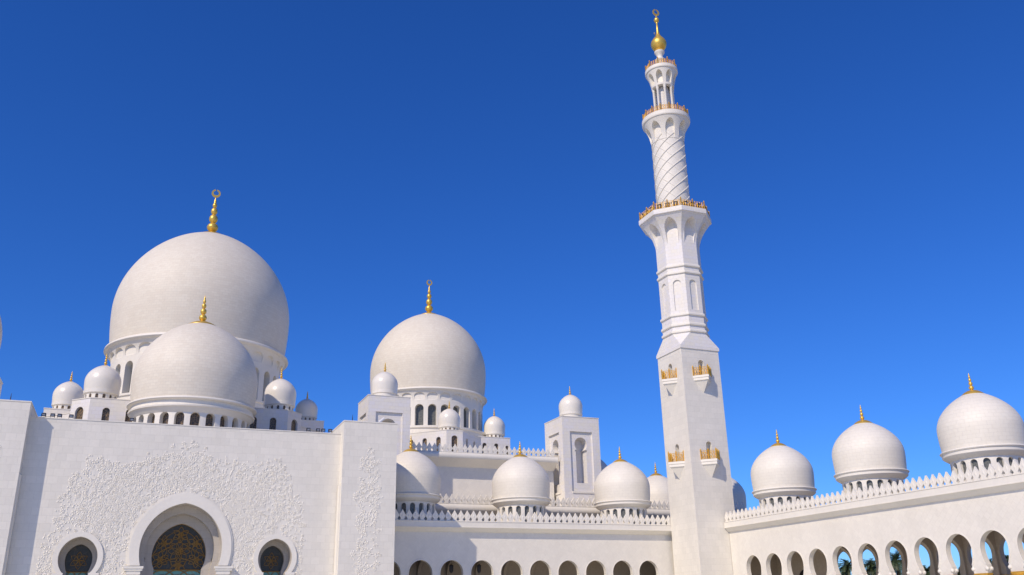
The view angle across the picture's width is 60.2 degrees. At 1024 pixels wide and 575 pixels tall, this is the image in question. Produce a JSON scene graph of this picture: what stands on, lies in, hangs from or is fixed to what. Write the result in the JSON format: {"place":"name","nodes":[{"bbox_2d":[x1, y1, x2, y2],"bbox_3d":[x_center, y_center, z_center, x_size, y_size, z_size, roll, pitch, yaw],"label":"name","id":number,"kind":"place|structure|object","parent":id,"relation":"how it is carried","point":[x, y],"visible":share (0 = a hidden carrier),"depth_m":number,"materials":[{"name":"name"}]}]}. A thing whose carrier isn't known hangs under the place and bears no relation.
{"place":"outdoors","nodes":[
{"label":"outdoors","id":0,"kind":"place"},
{"bbox_2d":[0,317,1,346],"bbox_3d":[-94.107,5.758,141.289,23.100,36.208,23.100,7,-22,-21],"label":"side dome","id":1,"kind":"structure","parent":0,"point":[0,331],"depth_m":144.85,"materials":[{"name":"stone"}]},
{"bbox_2d":[40,413,319,431],"bbox_3d":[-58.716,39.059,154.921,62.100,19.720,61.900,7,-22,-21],"label":"prayer hall","id":2,"kind":"structure","parent":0,"point":[65,415],"depth_m":126.86,"materials":[{"name":"white stone"}]},
{"bbox_2d":[43,408,70,415],"bbox_3d":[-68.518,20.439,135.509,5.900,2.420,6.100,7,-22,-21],"label":"roof block","id":3,"kind":"structure","parent":2,"relation":"on","point":[48,411],"depth_m":132.71,"materials":[{"name":"stone"}]},
{"bbox_2d":[51,372,83,408],"bbox_3d":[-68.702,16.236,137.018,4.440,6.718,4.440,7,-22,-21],"label":"turret dome","id":4,"kind":"structure","parent":3,"relation":"on","point":[65,394],"depth_m":135.01,"materials":[{"name":"stone"}]},
{"bbox_2d":[69,397,301,430],"bbox_3d":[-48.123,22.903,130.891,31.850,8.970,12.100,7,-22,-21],"label":"roof block","id":5,"kind":"structure","parent":2,"relation":"on","point":[97,408],"depth_m":123.42,"materials":[{"name":"white stone"}]},
{"bbox_2d":[76,407,82,418],"bbox_3d":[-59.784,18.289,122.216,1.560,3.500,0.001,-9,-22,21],"label":"window","id":6,"kind":"structure","parent":5,"relation":"in","point":[79,415],"depth_m":122.58,"materials":[{"name":"grey glass"}]},
{"bbox_2d":[83,355,120,398],"bbox_3d":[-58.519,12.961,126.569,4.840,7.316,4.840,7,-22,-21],"label":"turret dome","id":7,"kind":"structure","parent":5,"relation":"on","point":[103,381],"depth_m":124.47,"materials":[{"name":"stone"}]},
{"bbox_2d":[101,408,109,420],"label":"window","id":8,"kind":"structure","parent":5,"relation":"in","point":[105,413],"depth_m":122.63,"materials":[{"name":"grey glass"}]},
{"bbox_2d":[125,410,131,421],"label":"window","id":9,"kind":"structure","parent":5,"relation":"in","point":[127,418],"depth_m":123.58,"materials":[{"name":"grey glass"}]},
{"bbox_2d":[250,417,256,428],"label":"window","id":10,"kind":"structure","parent":5,"relation":"in","point":[253,426],"depth_m":129.84,"materials":[{"name":"grey glass"}]},
{"bbox_2d":[269,418,275,429],"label":"window","id":11,"kind":"structure","parent":5,"relation":"in","point":[272,426],"depth_m":130.94,"materials":[{"name":"grey glass"}]},
{"bbox_2d":[263,369,295,410],"bbox_3d":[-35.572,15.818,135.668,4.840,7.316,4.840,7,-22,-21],"label":"turret dome","id":12,"kind":"structure","parent":5,"relation":"on","point":[280,393],"depth_m":133.50,"materials":[{"name":"stone"}]},
{"bbox_2d":[291,420,295,430],"bbox_3d":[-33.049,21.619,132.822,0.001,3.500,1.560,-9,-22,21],"label":"window","id":13,"kind":"structure","parent":5,"relation":"in","point":[293,425],"depth_m":133.29,"materials":[{"name":"grey glass"}]},
{"bbox_2d":[103,189,288,407],"bbox_3d":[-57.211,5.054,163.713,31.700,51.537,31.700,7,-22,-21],"label":"great dome","id":14,"kind":"structure","parent":2,"relation":"on","point":[166,286],"depth_m":152.25,"materials":[{"name":"stone"}]},
{"bbox_2d":[301,420,323,431],"bbox_3d":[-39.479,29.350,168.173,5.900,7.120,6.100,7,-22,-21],"label":"roof block","id":15,"kind":"structure","parent":2,"relation":"on","point":[313,424],"depth_m":166.83,"materials":[{"name":"stone"}]},
{"bbox_2d":[295,392,317,419],"bbox_3d":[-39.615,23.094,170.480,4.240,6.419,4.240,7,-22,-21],"label":"turret dome","id":16,"kind":"structure","parent":15,"relation":"on","point":[307,408],"depth_m":168.65,"materials":[{"name":"stone"}]},
{"bbox_2d":[0,0,1023,574],"label":"sky","id":17,"kind":"structure","parent":0,"point":[857,166],"materials":[{"name":"blue"}]},
{"bbox_2d":[435,493,744,523],"bbox_3d":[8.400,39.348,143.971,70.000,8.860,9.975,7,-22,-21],"label":"wall","id":18,"kind":"structure","parent":0,"point":[476,507],"depth_m":139.30,"materials":[{"name":"stone"}]},
{"bbox_2d":[358,394,410,454],"bbox_3d":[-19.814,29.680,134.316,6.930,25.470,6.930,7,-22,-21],"label":"turret tower","id":19,"kind":"structure","parent":18,"relation":"on","point":[377,408],"depth_m":135.17,"materials":[{"name":"stone"}]},
{"bbox_2d":[371,363,397,395],"bbox_3d":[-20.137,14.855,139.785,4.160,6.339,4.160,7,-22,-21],"label":"turret dome","id":20,"kind":"structure","parent":19,"relation":"on","point":[384,383],"depth_m":137.93,"materials":[{"name":"stone"}]},
{"bbox_2d":[412,442,557,505],"bbox_3d":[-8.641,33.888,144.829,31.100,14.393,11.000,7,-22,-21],"label":"wall","id":21,"kind":"structure","parent":18,"relation":"on","point":[465,473],"depth_m":142.57,"materials":[{"name":"stone"}]},
{"bbox_2d":[410,429,480,452],"bbox_3d":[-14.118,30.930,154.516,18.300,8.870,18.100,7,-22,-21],"label":"roof block","id":22,"kind":"structure","parent":21,"relation":"on","point":[447,437],"depth_m":148.81,"materials":[{"name":"white stone"}]},
{"bbox_2d":[437,437,440,450],"bbox_3d":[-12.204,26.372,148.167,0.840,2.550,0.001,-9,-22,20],"label":"window","id":23,"kind":"structure","parent":22,"relation":"in","point":[438,439],"depth_m":148.37,"materials":[{"name":"grey glass"}]},
{"bbox_2d":[438,401,459,429],"bbox_3d":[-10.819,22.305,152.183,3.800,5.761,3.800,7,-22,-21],"label":"turret dome","id":24,"kind":"structure","parent":22,"relation":"on","point":[448,418],"depth_m":150.51,"materials":[{"name":"stone"}]},
{"bbox_2d":[452,436,456,451],"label":"window","id":25,"kind":"structure","parent":22,"relation":"in","point":[454,439],"depth_m":148.37,"materials":[{"name":"grey glass"}]},
{"bbox_2d":[544,415,600,506],"bbox_3d":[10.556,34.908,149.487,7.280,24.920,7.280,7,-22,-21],"label":"turret tower","id":26,"kind":"structure","parent":18,"relation":"on","point":[573,442],"depth_m":149.28,"materials":[{"name":"stone"}]},
{"bbox_2d":[559,386,582,416],"bbox_3d":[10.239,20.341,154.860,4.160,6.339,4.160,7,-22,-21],"label":"turret dome","id":27,"kind":"structure","parent":26,"relation":"on","point":[570,405],"depth_m":153.01,"materials":[{"name":"stone"}]},
{"bbox_2d":[647,464,668,508],"bbox_3d":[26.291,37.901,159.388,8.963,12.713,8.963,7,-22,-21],"label":"arcade dome","id":28,"kind":"structure","parent":18,"relation":"on","point":[658,483],"depth_m":156.13,"materials":[{"name":"stone"}]},
{"bbox_2d":[731,478,746,510],"bbox_3d":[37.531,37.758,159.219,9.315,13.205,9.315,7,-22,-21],"label":"arcade dome","id":29,"kind":"structure","parent":18,"relation":"on","point":[739,496],"depth_m":156.04,"materials":[{"name":"stone"}]},
{"bbox_2d":[601,460,606,470],"bbox_3d":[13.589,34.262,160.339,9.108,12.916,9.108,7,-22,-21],"label":"arcade dome","id":30,"kind":"structure","parent":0,"point":[603,465],"depth_m":158.31,"materials":[{"name":"stone"}]},
{"bbox_2d":[838,558,851,574],"bbox_3d":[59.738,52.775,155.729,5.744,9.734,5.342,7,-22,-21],"label":"date palm","id":31,"kind":"object","parent":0,"point":[846,568],"visible":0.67,"depth_m":156.05,"materials":[{"name":"green plant"}]},
{"bbox_2d":[863,558,875,574],"bbox_3d":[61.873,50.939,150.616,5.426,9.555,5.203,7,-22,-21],"label":"date palm","id":32,"kind":"object","parent":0,"point":[870,565],"visible":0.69,"depth_m":150.90,"materials":[{"name":"green plant"}]},
{"bbox_2d":[873,549,901,574],"bbox_3d":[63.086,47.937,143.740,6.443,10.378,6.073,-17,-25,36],"label":"date palm","id":33,"kind":"object","parent":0,"point":[896,564],"visible":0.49,"depth_m":143.86,"materials":[{"name":"green plant"}]},
{"bbox_2d":[923,565,929,574],"bbox_3d":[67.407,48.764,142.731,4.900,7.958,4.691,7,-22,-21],"label":"date palm","id":34,"kind":"object","parent":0,"point":[926,569],"visible":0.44,"depth_m":143.38,"materials":[{"name":"green plant"}]},
{"label":"courtyard paving","id":35,"kind":"structure","parent":0,"visible":0},
{"bbox_2d":[0,399,37,574],"bbox_3d":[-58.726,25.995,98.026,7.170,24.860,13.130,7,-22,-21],"label":"entrance pylon","id":36,"kind":"object","parent":35,"relation":"on","point":[15,415],"visible":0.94,"depth_m":95.45,"materials":[{"name":"stone"}]},
{"bbox_2d":[5,416,340,574],"bbox_3d":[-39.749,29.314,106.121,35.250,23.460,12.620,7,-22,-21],"label":"entrance facade","id":37,"kind":"structure","parent":35,"relation":"on","point":[99,497],"depth_m":102.68,"materials":[{"name":"stone"}]},
{"bbox_2d":[52,531,102,574],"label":"window","id":38,"kind":"structure","parent":37,"relation":"in","point":[79,553],"depth_m":98.04,"materials":[{"name":"stone"}]},
{"bbox_2d":[123,492,232,574],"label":"arch","id":39,"kind":"structure","parent":37,"relation":"in","point":[183,538],"depth_m":102.97,"materials":[{"name":"stone"}]},
{"bbox_2d":[127,297,257,427],"bbox_3d":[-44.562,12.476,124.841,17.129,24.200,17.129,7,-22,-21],"label":"entrance dome","id":40,"kind":"structure","parent":37,"relation":"on","point":[202,372],"depth_m":117.96,"materials":[{"name":"stone"}]},
{"bbox_2d":[163,413,168,423],"bbox_3d":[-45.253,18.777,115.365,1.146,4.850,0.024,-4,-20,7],"label":"window","id":41,"kind":"structure","parent":40,"relation":"in","point":[165,418],"depth_m":115.98,"materials":[{"name":"grey glass"}]},
{"bbox_2d":[176,413,183,424],"bbox_3d":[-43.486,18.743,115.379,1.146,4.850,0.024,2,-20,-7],"label":"window","id":42,"kind":"structure","parent":40,"relation":"in","point":[180,417],"depth_m":115.92,"materials":[{"name":"grey glass"}]},
{"bbox_2d":[190,413,198,425],"bbox_3d":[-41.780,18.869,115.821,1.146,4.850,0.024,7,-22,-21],"label":"window","id":43,"kind":"structure","parent":40,"relation":"in","point":[194,419],"depth_m":116.37,"materials":[{"name":"grey glass"}]},
{"bbox_2d":[205,414,212,425],"bbox_3d":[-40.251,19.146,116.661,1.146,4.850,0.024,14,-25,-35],"label":"window","id":44,"kind":"structure","parent":40,"relation":"in","point":[209,419],"depth_m":117.29,"materials":[{"name":"grey glass"}]},
{"bbox_2d":[220,417,223,426],"bbox_3d":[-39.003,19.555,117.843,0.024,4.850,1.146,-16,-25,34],"label":"window","id":45,"kind":"structure","parent":40,"relation":"in","point":[222,419],"depth_m":118.58,"materials":[{"name":"grey glass"}]},
{"bbox_2d":[253,534,296,574],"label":"window","id":46,"kind":"structure","parent":37,"relation":"in","point":[272,556],"depth_m":105.85,"materials":[{"name":"stone"}]},
{"bbox_2d":[330,420,397,574],"bbox_3d":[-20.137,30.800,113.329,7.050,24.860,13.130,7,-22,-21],"label":"entrance pylon","id":47,"kind":"object","parent":35,"relation":"on","point":[365,523],"visible":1,"depth_m":108.65,"materials":[{"name":"stone"}]},
{"bbox_2d":[394,509,674,574],"bbox_3d":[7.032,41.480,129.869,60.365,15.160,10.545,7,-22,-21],"label":"arcade","id":48,"kind":"object","parent":35,"relation":"on","point":[435,546],"visible":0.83,"depth_m":125.63,"materials":[{"name":"stone"}]},
{"bbox_2d":[395,436,441,519],"bbox_3d":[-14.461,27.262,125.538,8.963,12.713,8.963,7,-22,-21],"label":"arcade dome","id":49,"kind":"structure","parent":48,"relation":"on","point":[418,481],"depth_m":121.88,"materials":[{"name":"stone"}]},
{"bbox_2d":[402,503,405,513],"bbox_3d":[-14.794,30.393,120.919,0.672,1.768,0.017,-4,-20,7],"label":"window","id":50,"kind":"structure","parent":49,"relation":"in","point":[403,505],"depth_m":121.02,"materials":[{"name":"grey glass"}]},
{"bbox_2d":[410,503,414,514],"bbox_3d":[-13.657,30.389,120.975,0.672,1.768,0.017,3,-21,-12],"label":"window","id":51,"kind":"structure","parent":49,"relation":"in","point":[412,506],"depth_m":121.05,"materials":[{"name":"grey glass"}]},
{"bbox_2d":[449,564,452,572],"bbox_3d":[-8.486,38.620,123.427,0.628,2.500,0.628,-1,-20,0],"label":"hanging lantern","id":52,"kind":"object","parent":48,"relation":"hanging from","point":[450,568],"visible":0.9,"depth_m":122.99,"materials":[{"name":"black metal"}]},
{"bbox_2d":[477,564,480,572],"bbox_3d":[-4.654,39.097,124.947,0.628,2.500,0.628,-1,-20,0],"label":"hanging lantern","id":53,"kind":"object","parent":48,"relation":"hanging from","point":[478,568],"visible":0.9,"depth_m":124.51,"materials":[{"name":"black metal"}]},
{"bbox_2d":[491,442,550,521],"bbox_3d":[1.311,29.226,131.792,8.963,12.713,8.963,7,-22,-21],"label":"arcade dome","id":54,"kind":"structure","parent":48,"relation":"on","point":[520,483],"depth_m":128.25,"materials":[{"name":"stone"}]},
{"bbox_2d":[516,506,520,515],"bbox_3d":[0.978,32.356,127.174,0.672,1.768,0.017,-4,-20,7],"label":"window","id":55,"kind":"structure","parent":54,"relation":"in","point":[518,508],"depth_m":127.28,"materials":[{"name":"grey glass"}]},
{"bbox_2d":[525,506,528,516],"bbox_3d":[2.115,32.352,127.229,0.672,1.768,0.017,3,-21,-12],"label":"window","id":56,"kind":"structure","parent":54,"relation":"in","point":[526,507],"depth_m":127.34,"materials":[{"name":"grey glass"}]},
{"bbox_2d":[594,447,651,523],"bbox_3d":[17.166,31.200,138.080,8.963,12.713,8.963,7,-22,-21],"label":"arcade dome","id":57,"kind":"structure","parent":48,"relation":"on","point":[622,487],"depth_m":134.56,"materials":[{"name":"stone"}]},
{"bbox_2d":[621,509,624,517],"bbox_3d":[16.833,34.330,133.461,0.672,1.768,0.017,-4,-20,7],"label":"window","id":58,"kind":"structure","parent":57,"relation":"in","point":[622,510],"depth_m":133.55,"materials":[{"name":"grey glass"}]},
{"bbox_2d":[639,9,734,574],"bbox_3d":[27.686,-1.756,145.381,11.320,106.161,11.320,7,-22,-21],"label":"minaret","id":59,"kind":"object","parent":35,"relation":"on","point":[700,493],"visible":0.99,"depth_m":137.79,"materials":[{"name":"stone"}]},
{"bbox_2d":[724,458,1023,574],"bbox_3d":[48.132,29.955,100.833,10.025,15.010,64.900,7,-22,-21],"label":"arcade","id":60,"kind":"object","parent":35,"relation":"on","point":[818,535],"visible":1,"depth_m":101.65,"materials":[{"name":"stone"}]},
{"bbox_2d":[751,430,816,514],"bbox_3d":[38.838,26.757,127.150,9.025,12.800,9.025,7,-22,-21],"label":"arcade dome","id":61,"kind":"structure","parent":60,"relation":"on","point":[781,472],"depth_m":123.74,"materials":[{"name":"stone"}]},
{"bbox_2d":[832,406,909,500],"bbox_3d":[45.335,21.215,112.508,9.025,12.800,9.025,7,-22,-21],"label":"arcade dome","id":62,"kind":"structure","parent":60,"relation":"on","point":[866,453],"depth_m":109.12,"materials":[{"name":"stone"}]},
{"bbox_2d":[858,481,862,491],"bbox_3d":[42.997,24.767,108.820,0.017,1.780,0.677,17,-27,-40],"label":"window","id":63,"kind":"structure","parent":62,"relation":"in","point":[859,483],"depth_m":108.99,"materials":[{"name":"grey glass"}]},
{"bbox_2d":[867,480,873,489],"bbox_3d":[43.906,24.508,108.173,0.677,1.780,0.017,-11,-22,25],"label":"window","id":64,"kind":"structure","parent":62,"relation":"in","point":[869,482],"depth_m":108.34,"materials":[{"name":"grey glass"}]},
{"bbox_2d":[937,373,1023,482],"bbox_3d":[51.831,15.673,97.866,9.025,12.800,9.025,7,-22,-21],"label":"arcade dome","id":65,"kind":"structure","parent":60,"relation":"on","point":[977,428],"depth_m":94.54,"materials":[{"name":"stone"}]},
{"bbox_2d":[963,461,966,473],"bbox_3d":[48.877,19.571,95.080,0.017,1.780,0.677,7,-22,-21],"label":"window","id":66,"kind":"structure","parent":65,"relation":"in","point":[964,464],"depth_m":95.26,"materials":[{"name":"grey glass"}]},
{"bbox_2d":[972,459,978,469],"bbox_3d":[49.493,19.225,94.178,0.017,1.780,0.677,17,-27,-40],"label":"window","id":67,"kind":"structure","parent":65,"relation":"in","point":[974,463],"depth_m":94.36,"materials":[{"name":"grey glass"}]},
{"bbox_2d":[983,458,990,469],"bbox_3d":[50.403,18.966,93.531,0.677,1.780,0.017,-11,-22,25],"label":"window","id":68,"kind":"structure","parent":65,"relation":"in","point":[986,461],"depth_m":93.67,"materials":[{"name":"grey glass"}]},
{"bbox_2d":[996,457,1004,473],"bbox_3d":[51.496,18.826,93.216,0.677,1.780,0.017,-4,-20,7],"label":"window","id":69,"kind":"structure","parent":65,"relation":"in","point":[998,459],"depth_m":93.39,"materials":[{"name":"grey glass"}]},
{"bbox_3d":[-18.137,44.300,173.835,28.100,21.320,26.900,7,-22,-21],"label":"prayer hall","id":70,"kind":"object","parent":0,"visible":0},
{"bbox_2d":[370,280,486,435],"bbox_3d":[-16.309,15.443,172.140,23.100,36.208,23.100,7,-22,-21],"label":"side dome","id":71,"kind":"structure","parent":70,"relation":"on","point":[435,364],"depth_m":162.64,"materials":[{"name":"stone"}]},
{"bbox_2d":[416,405,423,424],"bbox_3d":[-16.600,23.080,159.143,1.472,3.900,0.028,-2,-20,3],"label":"window","id":72,"kind":"structure","parent":71,"relation":"in","point":[419,409],"depth_m":159.20,"materials":[{"name":"grey glass"}]},
{"bbox_2d":[428,405,435,424],"bbox_3d":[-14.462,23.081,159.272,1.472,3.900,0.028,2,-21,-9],"label":"window","id":73,"kind":"structure","parent":71,"relation":"in","point":[431,409],"depth_m":159.30,"materials":[{"name":"grey glass"}]},
{"bbox_2d":[464,409,465,426],"bbox_3d":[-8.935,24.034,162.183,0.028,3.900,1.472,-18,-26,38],"label":"window","id":74,"kind":"structure","parent":71,"relation":"in","point":[464,409],"depth_m":162.56,"materials":[{"name":"grey glass"}]},
{"bbox_2d":[479,436,509,454],"bbox_3d":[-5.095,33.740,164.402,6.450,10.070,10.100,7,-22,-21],"label":"roof block","id":75,"kind":"structure","parent":70,"relation":"on","point":[496,442],"depth_m":161.63,"materials":[{"name":"white stone"}]},
{"bbox_2d":[484,411,504,436],"bbox_3d":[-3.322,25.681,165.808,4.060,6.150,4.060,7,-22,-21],"label":"turret dome","id":76,"kind":"structure","parent":75,"relation":"on","point":[494,425],"depth_m":163.97,"materials":[{"name":"stone"}]}
]}

